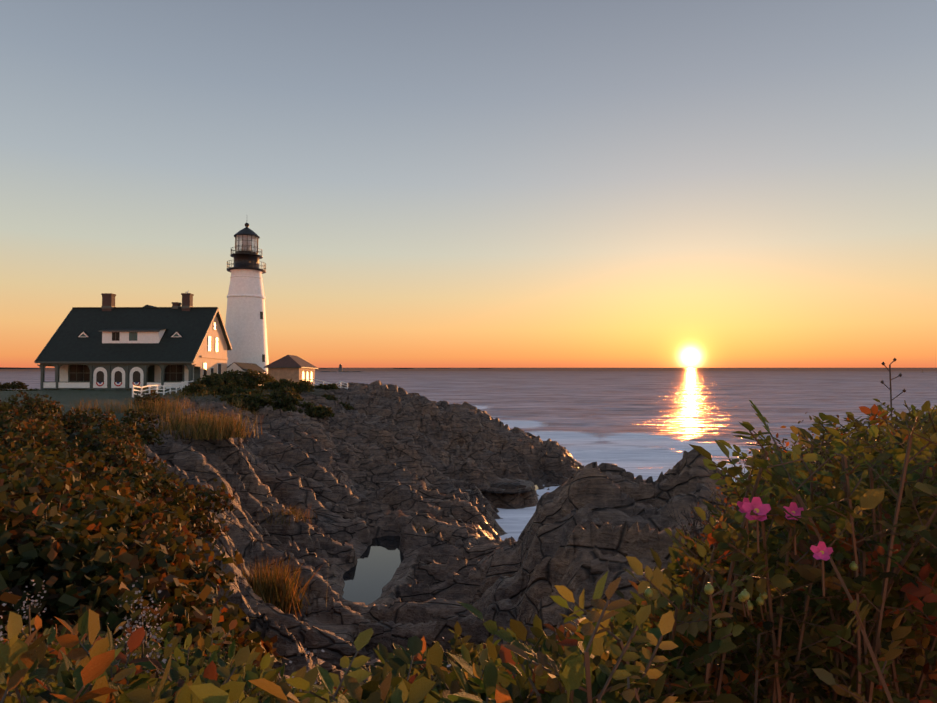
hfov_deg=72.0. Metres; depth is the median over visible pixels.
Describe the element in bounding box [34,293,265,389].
keepers house
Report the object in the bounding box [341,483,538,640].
tide pools
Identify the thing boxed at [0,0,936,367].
sky
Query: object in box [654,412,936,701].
bush
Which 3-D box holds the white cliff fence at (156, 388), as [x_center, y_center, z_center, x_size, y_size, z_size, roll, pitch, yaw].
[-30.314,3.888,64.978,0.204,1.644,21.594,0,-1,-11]
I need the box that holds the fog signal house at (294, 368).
[264,355,317,383]
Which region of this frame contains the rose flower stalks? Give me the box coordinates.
[28,518,854,681]
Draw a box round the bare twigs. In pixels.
[666,358,905,544]
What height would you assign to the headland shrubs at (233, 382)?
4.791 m
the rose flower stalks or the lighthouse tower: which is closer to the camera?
the rose flower stalks
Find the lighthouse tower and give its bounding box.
[225,223,268,373]
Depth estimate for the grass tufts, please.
32.13 m
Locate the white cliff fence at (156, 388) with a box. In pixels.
[132,380,192,397]
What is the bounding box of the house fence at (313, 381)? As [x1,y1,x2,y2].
[301,379,347,388]
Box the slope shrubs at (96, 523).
[0,391,288,681]
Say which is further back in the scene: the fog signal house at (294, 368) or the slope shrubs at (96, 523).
the fog signal house at (294, 368)
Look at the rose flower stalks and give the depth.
1.50 m
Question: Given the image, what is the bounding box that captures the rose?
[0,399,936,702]
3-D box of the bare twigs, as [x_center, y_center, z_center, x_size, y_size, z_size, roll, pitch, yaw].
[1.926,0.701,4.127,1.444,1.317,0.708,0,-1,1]
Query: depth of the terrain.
28.44 m
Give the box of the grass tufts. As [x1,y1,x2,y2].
[55,384,434,617]
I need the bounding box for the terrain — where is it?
[0,380,931,702]
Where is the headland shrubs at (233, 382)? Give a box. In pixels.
[0,369,353,417]
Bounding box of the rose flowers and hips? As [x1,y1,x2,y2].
[0,497,857,691]
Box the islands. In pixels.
[0,367,491,368]
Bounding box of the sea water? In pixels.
[0,368,936,540]
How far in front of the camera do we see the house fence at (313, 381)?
85.70 m
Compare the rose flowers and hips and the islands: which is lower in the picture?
the rose flowers and hips
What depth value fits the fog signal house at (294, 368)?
90.49 m
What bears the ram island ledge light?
in the sea water
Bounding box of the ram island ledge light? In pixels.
[321,364,360,371]

